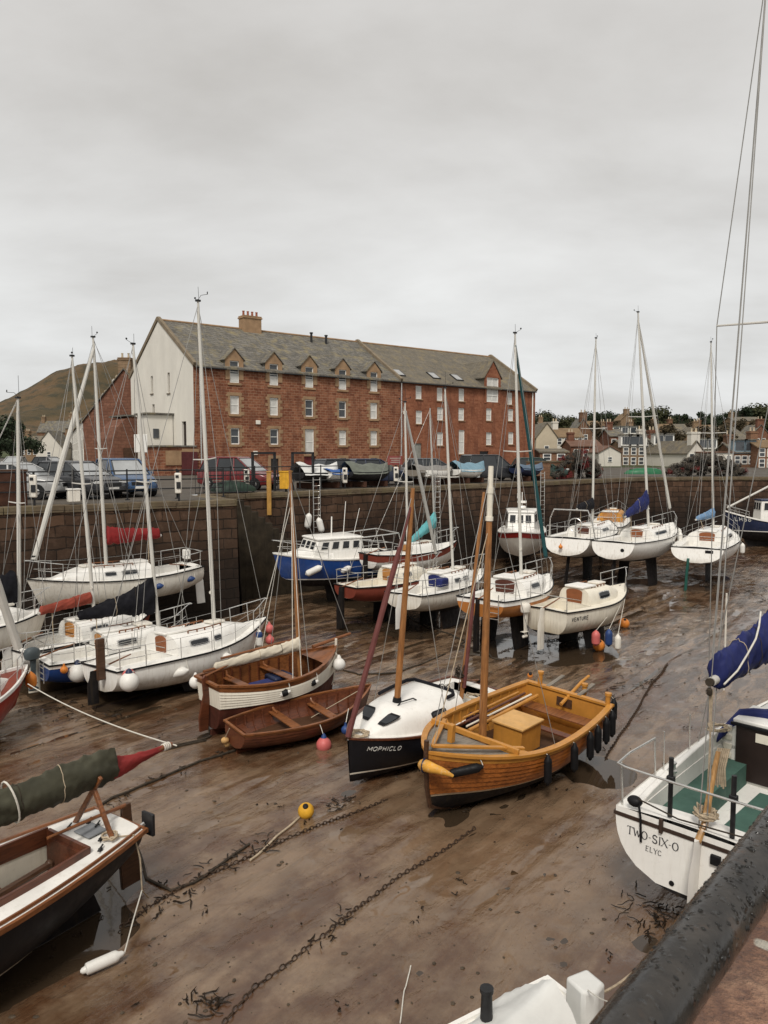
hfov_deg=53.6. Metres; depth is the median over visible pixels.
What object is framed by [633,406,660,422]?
broadleaf tree
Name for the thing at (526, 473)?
laid up boat
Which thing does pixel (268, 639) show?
ball fender
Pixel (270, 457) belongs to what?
window
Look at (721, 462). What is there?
lobster creel
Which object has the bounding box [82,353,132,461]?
house
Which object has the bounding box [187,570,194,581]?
fender
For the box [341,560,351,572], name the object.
fender
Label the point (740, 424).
broadleaf tree
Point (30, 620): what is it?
sailing yacht
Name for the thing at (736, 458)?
window
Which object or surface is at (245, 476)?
lifebuoy stand
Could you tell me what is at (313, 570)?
fender
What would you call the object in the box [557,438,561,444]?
window
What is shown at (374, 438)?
window
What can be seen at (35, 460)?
parked car
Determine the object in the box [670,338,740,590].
sailing yacht
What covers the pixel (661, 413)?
broadleaf tree
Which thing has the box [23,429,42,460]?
house
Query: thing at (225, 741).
mooring float
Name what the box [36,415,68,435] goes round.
house
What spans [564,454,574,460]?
lobster creel
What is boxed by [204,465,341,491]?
quay railing
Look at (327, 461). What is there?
parked car
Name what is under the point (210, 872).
mooring chain
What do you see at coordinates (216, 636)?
window
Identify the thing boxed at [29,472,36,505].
pedestal
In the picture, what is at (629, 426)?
house
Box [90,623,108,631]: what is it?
window
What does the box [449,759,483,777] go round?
fender
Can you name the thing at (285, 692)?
fender
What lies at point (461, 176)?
sky
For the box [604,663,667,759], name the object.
mooring chain
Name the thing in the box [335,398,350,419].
window
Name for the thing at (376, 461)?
parked car
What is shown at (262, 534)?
quay steps
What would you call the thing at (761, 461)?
window
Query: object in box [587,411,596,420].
broadleaf tree
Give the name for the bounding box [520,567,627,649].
sailing boat
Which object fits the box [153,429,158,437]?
window
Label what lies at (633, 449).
window
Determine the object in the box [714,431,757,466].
house
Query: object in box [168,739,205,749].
mooring rope
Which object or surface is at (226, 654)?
fender
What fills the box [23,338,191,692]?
sailing yacht
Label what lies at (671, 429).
broadleaf tree
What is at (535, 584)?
window
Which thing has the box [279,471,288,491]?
notice box
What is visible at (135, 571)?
window
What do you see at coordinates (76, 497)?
plastic crate
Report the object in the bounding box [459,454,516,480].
parked car
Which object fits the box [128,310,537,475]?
warehouse
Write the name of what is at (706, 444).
house
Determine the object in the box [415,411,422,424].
window
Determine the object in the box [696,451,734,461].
house
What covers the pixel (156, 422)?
white annex
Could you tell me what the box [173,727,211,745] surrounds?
mooring rope
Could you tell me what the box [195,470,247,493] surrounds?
barrier fence
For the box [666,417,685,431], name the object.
house
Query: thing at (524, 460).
parked car
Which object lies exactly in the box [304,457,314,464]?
door
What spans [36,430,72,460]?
house
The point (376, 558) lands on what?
sailing yacht
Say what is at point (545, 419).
broadleaf tree
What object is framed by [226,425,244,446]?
window
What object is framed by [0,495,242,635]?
quay wall
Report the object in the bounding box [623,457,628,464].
window
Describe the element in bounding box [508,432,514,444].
window
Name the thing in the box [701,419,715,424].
broadleaf tree
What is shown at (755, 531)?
fishing boat
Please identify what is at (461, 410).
window
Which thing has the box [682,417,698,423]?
broadleaf tree
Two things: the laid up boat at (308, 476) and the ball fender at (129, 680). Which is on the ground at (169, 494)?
the laid up boat at (308, 476)
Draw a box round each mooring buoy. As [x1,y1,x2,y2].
[298,802,313,818]
[593,640,604,650]
[618,618,629,627]
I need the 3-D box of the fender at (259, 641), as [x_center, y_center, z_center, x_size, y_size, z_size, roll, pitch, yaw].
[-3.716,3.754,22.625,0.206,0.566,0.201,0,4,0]
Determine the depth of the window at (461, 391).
82.56 m
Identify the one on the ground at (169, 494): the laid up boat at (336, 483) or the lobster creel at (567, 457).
the laid up boat at (336, 483)
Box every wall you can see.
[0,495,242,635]
[199,477,655,566]
[525,461,574,478]
[655,477,767,536]
[694,910,767,1023]
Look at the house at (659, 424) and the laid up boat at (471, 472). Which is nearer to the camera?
the laid up boat at (471, 472)
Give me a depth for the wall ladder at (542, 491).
49.06 m
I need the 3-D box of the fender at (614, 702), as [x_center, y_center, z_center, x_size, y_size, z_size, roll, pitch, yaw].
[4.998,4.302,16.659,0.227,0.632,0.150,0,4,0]
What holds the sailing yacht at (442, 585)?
on the mud
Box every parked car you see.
[0,463,67,499]
[1,456,27,462]
[31,457,59,464]
[37,461,125,498]
[94,458,157,495]
[197,457,279,489]
[311,459,368,484]
[347,459,408,484]
[398,458,458,481]
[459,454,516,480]
[511,457,568,478]
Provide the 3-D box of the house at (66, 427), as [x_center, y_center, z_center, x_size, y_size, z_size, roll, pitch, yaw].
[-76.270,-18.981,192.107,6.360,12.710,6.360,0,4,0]
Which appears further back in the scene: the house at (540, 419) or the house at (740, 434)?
the house at (540, 419)
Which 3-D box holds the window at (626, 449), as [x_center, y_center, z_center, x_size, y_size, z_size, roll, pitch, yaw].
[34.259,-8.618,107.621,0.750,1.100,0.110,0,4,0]
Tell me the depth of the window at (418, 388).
78.76 m
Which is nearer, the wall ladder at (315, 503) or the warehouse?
the wall ladder at (315, 503)
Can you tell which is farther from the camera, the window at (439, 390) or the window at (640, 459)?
the window at (640, 459)
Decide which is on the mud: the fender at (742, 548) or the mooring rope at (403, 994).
the mooring rope at (403, 994)
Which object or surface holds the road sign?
on the ground at (169, 494)
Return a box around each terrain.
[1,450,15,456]
[602,465,666,466]
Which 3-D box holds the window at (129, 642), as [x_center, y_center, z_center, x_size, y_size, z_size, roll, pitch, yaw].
[-7.241,3.664,21.455,0.600,0.199,0.075,-4,6,-43]
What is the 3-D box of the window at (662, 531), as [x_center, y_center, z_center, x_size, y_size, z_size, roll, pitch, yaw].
[13.829,1.020,37.946,0.097,0.193,1.513,4,6,40]
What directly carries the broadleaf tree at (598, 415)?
on the terrain at (632, 466)
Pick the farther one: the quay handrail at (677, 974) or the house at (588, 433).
the house at (588, 433)
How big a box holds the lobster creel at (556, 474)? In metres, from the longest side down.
0.642 x 0.499 x 0.351 m
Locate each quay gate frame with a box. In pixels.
[251,452,275,491]
[291,452,313,489]
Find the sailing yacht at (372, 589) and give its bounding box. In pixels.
[333,389,440,628]
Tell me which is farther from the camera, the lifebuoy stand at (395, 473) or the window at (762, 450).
the window at (762, 450)
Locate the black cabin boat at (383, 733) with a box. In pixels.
[345,488,497,781]
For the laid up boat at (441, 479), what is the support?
on the ground at (169, 494)
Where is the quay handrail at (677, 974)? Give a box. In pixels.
[590,805,767,1023]
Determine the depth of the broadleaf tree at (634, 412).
235.21 m
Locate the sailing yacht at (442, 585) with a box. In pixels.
[384,381,483,629]
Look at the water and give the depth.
15.56 m
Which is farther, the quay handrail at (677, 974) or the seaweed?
the seaweed
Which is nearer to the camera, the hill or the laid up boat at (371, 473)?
the laid up boat at (371, 473)
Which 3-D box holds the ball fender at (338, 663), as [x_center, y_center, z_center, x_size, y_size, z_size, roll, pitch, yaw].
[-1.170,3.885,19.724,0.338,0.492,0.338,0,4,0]
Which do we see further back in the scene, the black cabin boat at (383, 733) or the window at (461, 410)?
the window at (461, 410)
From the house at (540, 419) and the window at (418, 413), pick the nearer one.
the window at (418, 413)
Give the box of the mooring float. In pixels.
[221,728,229,746]
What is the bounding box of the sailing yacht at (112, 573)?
[23,332,204,614]
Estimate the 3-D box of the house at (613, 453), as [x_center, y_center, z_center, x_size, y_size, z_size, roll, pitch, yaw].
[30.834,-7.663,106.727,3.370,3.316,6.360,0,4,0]
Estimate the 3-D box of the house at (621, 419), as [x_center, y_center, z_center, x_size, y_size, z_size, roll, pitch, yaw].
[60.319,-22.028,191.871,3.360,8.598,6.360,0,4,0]
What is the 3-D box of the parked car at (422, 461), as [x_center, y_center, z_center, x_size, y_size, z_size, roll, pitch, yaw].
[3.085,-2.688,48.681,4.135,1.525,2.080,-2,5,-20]
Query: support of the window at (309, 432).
in the warehouse
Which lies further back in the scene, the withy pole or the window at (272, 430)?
the window at (272, 430)
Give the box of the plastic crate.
[66,488,80,501]
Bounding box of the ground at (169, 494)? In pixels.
[0,457,767,506]
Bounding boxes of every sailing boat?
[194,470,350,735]
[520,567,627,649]
[588,501,630,564]
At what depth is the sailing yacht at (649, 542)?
37.63 m
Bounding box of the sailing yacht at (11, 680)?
[0,580,29,722]
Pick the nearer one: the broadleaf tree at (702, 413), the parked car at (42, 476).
the parked car at (42, 476)
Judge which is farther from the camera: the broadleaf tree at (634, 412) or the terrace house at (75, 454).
the broadleaf tree at (634, 412)
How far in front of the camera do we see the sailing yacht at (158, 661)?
20.88 m
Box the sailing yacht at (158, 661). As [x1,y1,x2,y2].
[81,291,267,705]
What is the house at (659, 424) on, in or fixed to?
on the terrain at (632, 466)
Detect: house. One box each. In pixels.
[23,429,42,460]
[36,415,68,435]
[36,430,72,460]
[64,412,81,435]
[70,375,116,460]
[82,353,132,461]
[534,448,569,460]
[535,422,558,447]
[536,415,550,426]
[551,419,584,447]
[560,429,602,460]
[570,410,592,439]
[587,445,622,465]
[595,419,637,440]
[598,419,623,445]
[610,434,648,464]
[613,407,633,425]
[635,426,650,447]
[646,427,675,445]
[646,428,705,466]
[651,417,668,430]
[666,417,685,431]
[676,419,699,440]
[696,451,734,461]
[700,427,745,443]
[700,438,718,451]
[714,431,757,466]
[722,410,757,430]
[741,416,767,439]
[745,427,767,467]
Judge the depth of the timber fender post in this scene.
35.47 m
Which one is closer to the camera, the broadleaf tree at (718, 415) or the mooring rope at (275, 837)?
the mooring rope at (275, 837)
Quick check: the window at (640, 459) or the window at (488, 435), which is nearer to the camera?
the window at (488, 435)
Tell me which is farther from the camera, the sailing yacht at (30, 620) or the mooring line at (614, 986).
the sailing yacht at (30, 620)
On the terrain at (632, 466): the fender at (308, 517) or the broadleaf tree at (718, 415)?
the broadleaf tree at (718, 415)
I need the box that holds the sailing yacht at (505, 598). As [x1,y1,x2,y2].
[456,328,553,651]
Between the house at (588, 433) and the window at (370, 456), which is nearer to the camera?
the window at (370, 456)
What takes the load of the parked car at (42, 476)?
on the ground at (169, 494)
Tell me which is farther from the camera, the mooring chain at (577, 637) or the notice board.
the notice board
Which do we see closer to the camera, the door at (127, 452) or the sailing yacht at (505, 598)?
the sailing yacht at (505, 598)
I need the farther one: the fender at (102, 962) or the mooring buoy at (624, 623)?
the mooring buoy at (624, 623)
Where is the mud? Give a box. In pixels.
[0,538,767,1023]
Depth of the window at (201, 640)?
20.90 m
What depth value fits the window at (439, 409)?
80.77 m
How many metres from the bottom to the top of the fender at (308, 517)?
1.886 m
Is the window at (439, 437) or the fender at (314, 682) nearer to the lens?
the fender at (314, 682)
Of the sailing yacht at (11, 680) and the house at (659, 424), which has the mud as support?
the sailing yacht at (11, 680)
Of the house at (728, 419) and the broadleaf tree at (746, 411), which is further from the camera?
the broadleaf tree at (746, 411)
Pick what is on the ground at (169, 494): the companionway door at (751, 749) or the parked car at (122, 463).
the parked car at (122, 463)
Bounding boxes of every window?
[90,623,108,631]
[104,571,116,576]
[117,637,137,646]
[122,569,138,574]
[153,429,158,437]
[184,422,186,444]
[189,637,209,646]
[214,633,220,640]
[225,392,244,416]
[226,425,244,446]
[265,394,282,417]
[266,426,282,446]
[268,455,280,470]
[301,426,317,455]
[302,396,317,418]
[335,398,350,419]
[335,427,349,446]
[337,455,348,458]
[366,400,380,420]
[367,428,380,447]
[368,455,378,458]
[415,386,422,399]
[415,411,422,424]
[436,432,442,445]
[437,388,443,401]
[437,407,444,420]
[458,389,465,401]
[458,408,464,421]
[458,430,463,454]
[486,408,492,421]
[486,432,492,445]
[507,393,513,405]
[508,409,513,421]
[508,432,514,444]
[531,582,539,588]
[543,454,550,459]
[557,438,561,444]
[623,447,628,454]
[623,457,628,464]
[631,447,635,454]
[631,457,635,464]
[638,457,643,464]
[639,447,643,454]
[655,530,666,534]
[734,456,740,463]
[741,456,747,463]
[758,459,764,466]
[759,448,764,456]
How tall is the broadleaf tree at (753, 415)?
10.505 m
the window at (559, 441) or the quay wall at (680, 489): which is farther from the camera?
the window at (559, 441)
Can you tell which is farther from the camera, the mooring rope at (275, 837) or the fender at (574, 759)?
the fender at (574, 759)
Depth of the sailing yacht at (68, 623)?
23.00 m
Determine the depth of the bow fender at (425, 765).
13.01 m
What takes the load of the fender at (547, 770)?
hanging from the wooden workboat
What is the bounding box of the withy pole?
[723,593,727,690]
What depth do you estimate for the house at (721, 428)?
137.32 m
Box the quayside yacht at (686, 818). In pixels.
[614,0,767,902]
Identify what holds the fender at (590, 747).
hanging from the wooden workboat
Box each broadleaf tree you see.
[0,414,41,458]
[0,435,22,454]
[1,421,45,455]
[535,409,557,421]
[535,412,551,423]
[556,415,573,427]
[565,414,576,423]
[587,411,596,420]
[588,421,601,437]
[596,412,610,421]
[597,410,613,421]
[611,420,633,425]
[626,421,654,433]
[629,407,640,417]
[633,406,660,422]
[635,410,659,428]
[647,406,671,423]
[656,415,677,423]
[658,423,686,440]
[671,414,688,423]
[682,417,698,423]
[696,411,710,423]
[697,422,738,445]
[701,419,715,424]
[703,415,718,425]
[713,413,725,419]
[715,417,724,425]
[729,406,753,416]
[734,418,754,431]
[740,404,766,428]
[749,402,767,430]
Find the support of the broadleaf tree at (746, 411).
on the terrain at (632, 466)
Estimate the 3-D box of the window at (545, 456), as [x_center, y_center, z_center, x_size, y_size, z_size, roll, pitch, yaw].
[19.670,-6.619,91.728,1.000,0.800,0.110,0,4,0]
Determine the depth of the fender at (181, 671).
19.99 m
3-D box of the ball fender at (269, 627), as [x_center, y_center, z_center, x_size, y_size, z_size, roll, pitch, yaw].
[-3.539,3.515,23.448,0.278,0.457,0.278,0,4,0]
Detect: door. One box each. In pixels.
[123,448,137,458]
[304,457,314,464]
[414,443,420,457]
[735,726,767,786]
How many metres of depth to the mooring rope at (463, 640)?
27.80 m
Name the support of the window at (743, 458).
in the house at (742, 449)
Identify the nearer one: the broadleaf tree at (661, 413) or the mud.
the mud
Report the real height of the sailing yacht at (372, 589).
9.039 m
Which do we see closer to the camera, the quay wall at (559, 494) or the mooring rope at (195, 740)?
the mooring rope at (195, 740)
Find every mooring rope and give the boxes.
[96,749,235,806]
[138,842,250,891]
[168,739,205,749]
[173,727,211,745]
[249,816,300,860]
[343,653,445,674]
[344,614,501,659]
[400,965,410,1023]
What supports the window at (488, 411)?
in the warehouse
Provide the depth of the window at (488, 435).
85.55 m
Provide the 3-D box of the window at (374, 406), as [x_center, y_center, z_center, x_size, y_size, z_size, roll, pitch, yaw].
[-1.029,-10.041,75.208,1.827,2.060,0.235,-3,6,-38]
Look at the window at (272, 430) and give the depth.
68.53 m
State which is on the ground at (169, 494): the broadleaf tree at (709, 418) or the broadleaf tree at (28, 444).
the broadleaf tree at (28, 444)
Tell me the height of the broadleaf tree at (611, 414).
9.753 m
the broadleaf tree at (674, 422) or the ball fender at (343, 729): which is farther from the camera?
the broadleaf tree at (674, 422)
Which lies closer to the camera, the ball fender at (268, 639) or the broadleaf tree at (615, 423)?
the ball fender at (268, 639)
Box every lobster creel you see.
[550,471,560,477]
[555,463,563,469]
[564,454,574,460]
[570,451,581,457]
[580,461,589,470]
[673,470,682,476]
[698,469,708,475]
[717,460,726,464]
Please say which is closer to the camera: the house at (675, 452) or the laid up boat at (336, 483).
the laid up boat at (336, 483)
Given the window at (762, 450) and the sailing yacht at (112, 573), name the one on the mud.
the sailing yacht at (112, 573)
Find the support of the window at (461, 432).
in the warehouse
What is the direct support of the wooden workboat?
on the mud
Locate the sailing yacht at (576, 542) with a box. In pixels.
[545,335,617,583]
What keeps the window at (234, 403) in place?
in the warehouse
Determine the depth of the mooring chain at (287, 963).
10.43 m
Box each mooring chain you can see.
[119,799,387,927]
[221,826,475,1023]
[498,626,638,653]
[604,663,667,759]
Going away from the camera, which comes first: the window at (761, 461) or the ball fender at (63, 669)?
the ball fender at (63, 669)
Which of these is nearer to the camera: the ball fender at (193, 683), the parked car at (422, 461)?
the ball fender at (193, 683)
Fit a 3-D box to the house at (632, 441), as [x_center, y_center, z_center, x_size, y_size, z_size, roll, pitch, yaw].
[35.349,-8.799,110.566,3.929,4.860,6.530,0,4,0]
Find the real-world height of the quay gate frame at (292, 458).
1.910 m
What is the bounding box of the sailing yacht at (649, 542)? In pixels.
[591,309,677,586]
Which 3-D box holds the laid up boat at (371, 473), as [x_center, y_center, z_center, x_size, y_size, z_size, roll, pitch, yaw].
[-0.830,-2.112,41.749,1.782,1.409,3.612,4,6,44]
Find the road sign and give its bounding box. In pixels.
[134,434,147,491]
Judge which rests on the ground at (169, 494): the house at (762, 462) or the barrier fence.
the house at (762, 462)
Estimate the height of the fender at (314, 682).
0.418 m
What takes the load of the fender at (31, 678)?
hanging from the sailing yacht at (11, 680)
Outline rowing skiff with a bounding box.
[223,684,371,753]
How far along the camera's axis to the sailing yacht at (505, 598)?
26.00 m
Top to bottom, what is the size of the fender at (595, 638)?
1.307 m
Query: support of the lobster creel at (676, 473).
on the ground at (169, 494)
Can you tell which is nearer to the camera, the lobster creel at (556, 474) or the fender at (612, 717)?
the fender at (612, 717)
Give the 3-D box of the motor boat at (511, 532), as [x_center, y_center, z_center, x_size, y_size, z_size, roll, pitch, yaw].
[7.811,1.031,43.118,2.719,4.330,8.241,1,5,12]
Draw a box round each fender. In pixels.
[20,668,36,688]
[60,663,67,673]
[68,660,84,681]
[80,890,141,974]
[119,668,138,691]
[157,577,163,588]
[173,659,188,677]
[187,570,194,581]
[189,672,197,688]
[222,648,230,660]
[256,628,262,646]
[265,619,273,632]
[265,633,273,644]
[279,684,290,696]
[304,490,311,528]
[305,563,321,575]
[311,672,318,685]
[316,495,324,532]
[316,725,330,750]
[332,652,344,670]
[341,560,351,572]
[341,708,348,734]
[418,758,453,777]
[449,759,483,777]
[544,754,551,785]
[570,742,578,772]
[586,731,593,760]
[591,617,606,645]
[594,725,601,753]
[603,716,609,744]
[605,606,619,646]
[609,710,615,736]
[610,696,616,719]
[614,599,624,650]
[677,531,682,539]
[740,543,744,553]
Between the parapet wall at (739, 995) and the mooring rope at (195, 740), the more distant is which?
the mooring rope at (195, 740)
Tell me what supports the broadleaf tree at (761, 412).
on the terrain at (632, 466)
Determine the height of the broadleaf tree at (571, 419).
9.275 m
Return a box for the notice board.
[388,456,401,486]
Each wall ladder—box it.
[313,478,320,533]
[540,472,544,522]
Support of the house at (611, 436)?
on the terrain at (632, 466)
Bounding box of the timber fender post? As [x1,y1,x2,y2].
[266,471,271,514]
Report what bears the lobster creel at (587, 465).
on the lobster creel
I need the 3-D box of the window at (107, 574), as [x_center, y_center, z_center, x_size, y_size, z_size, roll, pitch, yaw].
[-9.104,2.063,25.324,0.405,0.169,0.088,-4,6,-42]
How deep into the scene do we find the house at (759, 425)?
151.27 m
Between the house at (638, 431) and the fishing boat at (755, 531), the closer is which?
the fishing boat at (755, 531)
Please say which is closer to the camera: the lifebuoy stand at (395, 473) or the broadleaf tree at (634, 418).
the lifebuoy stand at (395, 473)
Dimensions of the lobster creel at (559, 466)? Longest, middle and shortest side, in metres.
0.527 x 0.410 x 0.288 m
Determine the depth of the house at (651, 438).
106.42 m
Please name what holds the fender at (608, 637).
hanging from the sailing boat at (571, 611)
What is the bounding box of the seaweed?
[18,561,765,1017]
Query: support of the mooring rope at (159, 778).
on the mud
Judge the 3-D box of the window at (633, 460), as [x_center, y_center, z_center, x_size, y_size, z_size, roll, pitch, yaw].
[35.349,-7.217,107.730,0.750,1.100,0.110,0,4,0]
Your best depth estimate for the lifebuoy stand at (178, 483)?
29.25 m
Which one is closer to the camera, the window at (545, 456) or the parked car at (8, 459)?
the parked car at (8, 459)
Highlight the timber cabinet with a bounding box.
[0,469,27,505]
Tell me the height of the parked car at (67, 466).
1.525 m
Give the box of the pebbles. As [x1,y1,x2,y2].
[8,565,763,1023]
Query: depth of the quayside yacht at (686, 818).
10.65 m
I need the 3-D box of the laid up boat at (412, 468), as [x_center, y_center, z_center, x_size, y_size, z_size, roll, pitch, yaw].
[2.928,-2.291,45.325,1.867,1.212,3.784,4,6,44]
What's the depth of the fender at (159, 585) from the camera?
26.08 m
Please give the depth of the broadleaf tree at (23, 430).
118.74 m
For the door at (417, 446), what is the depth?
79.22 m
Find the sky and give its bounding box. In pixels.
[0,0,767,490]
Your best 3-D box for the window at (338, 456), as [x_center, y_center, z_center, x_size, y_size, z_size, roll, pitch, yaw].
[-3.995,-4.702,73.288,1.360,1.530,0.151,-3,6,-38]
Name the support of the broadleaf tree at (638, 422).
on the terrain at (632, 466)
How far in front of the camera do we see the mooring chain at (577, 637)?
26.66 m
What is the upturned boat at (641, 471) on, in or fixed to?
on the ground at (169, 494)
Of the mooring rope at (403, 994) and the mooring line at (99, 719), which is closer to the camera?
the mooring rope at (403, 994)
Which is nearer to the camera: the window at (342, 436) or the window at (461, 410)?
the window at (342, 436)
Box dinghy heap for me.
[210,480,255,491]
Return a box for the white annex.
[134,412,173,459]
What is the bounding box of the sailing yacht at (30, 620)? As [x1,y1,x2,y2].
[0,380,50,658]
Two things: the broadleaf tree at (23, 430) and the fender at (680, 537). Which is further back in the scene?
the broadleaf tree at (23, 430)
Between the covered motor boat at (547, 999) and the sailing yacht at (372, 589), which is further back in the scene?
the sailing yacht at (372, 589)
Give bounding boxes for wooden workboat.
[421,466,613,809]
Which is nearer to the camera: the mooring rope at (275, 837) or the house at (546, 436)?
the mooring rope at (275, 837)
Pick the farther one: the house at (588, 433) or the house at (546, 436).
the house at (588, 433)
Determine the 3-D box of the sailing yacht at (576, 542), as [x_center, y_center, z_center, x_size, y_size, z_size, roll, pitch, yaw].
[10.710,-2.913,39.519,2.805,12.752,6.958,3,5,34]
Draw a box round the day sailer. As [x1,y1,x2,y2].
[0,742,172,975]
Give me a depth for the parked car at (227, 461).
38.39 m
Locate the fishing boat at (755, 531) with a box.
[725,486,767,546]
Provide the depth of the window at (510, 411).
87.54 m
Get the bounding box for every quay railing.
[0,468,225,503]
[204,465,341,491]
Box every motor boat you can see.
[272,501,399,601]
[449,970,603,1023]
[498,492,545,564]
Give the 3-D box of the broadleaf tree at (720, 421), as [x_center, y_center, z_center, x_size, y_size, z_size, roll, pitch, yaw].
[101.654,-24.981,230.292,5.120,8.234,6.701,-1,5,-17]
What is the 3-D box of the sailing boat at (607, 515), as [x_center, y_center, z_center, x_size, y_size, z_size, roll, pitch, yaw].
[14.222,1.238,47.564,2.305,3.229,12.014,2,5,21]
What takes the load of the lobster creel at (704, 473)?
on the ground at (169, 494)
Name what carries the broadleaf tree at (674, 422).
on the terrain at (632, 466)
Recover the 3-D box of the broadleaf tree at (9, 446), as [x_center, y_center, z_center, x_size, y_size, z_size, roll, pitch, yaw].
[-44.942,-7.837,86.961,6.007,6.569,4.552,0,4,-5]
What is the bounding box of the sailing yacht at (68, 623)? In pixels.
[1,348,149,669]
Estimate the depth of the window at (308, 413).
70.65 m
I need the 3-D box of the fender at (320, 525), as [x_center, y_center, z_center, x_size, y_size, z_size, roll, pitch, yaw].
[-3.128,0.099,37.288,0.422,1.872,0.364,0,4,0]
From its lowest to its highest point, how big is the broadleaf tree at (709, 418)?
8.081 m
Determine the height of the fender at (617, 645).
1.400 m
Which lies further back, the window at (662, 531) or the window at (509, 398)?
the window at (509, 398)
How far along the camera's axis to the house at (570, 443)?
113.05 m
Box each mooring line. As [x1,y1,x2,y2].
[28,684,176,745]
[604,973,629,993]
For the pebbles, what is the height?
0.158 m
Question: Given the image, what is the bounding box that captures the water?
[0,546,745,1012]
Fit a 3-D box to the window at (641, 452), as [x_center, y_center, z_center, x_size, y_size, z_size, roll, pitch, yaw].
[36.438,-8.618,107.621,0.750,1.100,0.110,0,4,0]
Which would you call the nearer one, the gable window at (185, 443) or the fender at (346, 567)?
the fender at (346, 567)
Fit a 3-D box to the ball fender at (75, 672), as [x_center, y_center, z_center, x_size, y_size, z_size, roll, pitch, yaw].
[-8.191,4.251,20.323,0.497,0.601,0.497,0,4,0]
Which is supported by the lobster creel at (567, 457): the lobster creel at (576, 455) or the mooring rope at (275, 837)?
the lobster creel at (576, 455)
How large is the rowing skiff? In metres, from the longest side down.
3.766 x 1.510 x 0.868 m
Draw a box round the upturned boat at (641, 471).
[624,468,661,473]
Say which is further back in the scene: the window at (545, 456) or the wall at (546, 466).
the window at (545, 456)
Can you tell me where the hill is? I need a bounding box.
[0,359,117,442]
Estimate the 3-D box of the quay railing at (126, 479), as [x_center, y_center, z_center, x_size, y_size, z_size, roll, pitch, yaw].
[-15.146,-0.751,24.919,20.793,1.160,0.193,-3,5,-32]
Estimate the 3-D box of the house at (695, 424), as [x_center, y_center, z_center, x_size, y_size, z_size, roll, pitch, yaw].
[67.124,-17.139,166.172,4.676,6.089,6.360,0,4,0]
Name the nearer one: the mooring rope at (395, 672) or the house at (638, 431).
the mooring rope at (395, 672)
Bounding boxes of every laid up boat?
[289,462,337,488]
[322,468,352,487]
[339,461,391,486]
[404,464,453,484]
[424,467,450,484]
[450,460,484,482]
[509,462,542,480]
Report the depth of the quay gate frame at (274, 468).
36.62 m
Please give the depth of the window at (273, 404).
68.29 m
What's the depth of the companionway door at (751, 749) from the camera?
12.70 m
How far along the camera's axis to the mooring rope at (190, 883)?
11.78 m
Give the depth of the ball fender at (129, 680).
18.74 m
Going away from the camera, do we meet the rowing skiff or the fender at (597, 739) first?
the fender at (597, 739)
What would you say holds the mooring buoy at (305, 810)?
on the mud
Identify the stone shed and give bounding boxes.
[100,415,137,458]
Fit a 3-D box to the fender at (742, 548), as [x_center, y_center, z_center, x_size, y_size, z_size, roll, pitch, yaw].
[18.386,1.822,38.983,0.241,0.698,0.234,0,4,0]
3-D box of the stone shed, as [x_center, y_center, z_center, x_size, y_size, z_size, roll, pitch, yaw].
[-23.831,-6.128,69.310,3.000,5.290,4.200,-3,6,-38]
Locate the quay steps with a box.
[237,500,324,600]
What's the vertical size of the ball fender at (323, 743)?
0.615 m
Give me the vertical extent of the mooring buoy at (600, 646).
0.408 m
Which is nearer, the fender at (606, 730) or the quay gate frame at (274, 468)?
the fender at (606, 730)
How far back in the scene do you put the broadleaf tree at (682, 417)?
221.96 m
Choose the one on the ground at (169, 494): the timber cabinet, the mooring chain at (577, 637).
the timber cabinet
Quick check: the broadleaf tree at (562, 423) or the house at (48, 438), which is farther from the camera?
the broadleaf tree at (562, 423)
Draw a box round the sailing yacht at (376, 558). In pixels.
[358,408,458,578]
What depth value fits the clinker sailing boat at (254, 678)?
18.55 m
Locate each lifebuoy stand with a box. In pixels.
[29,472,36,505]
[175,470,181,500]
[244,468,249,483]
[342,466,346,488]
[394,465,397,486]
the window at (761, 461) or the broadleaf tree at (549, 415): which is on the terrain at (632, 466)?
the broadleaf tree at (549, 415)
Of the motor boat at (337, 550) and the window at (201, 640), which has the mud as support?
the motor boat at (337, 550)
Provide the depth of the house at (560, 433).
125.20 m

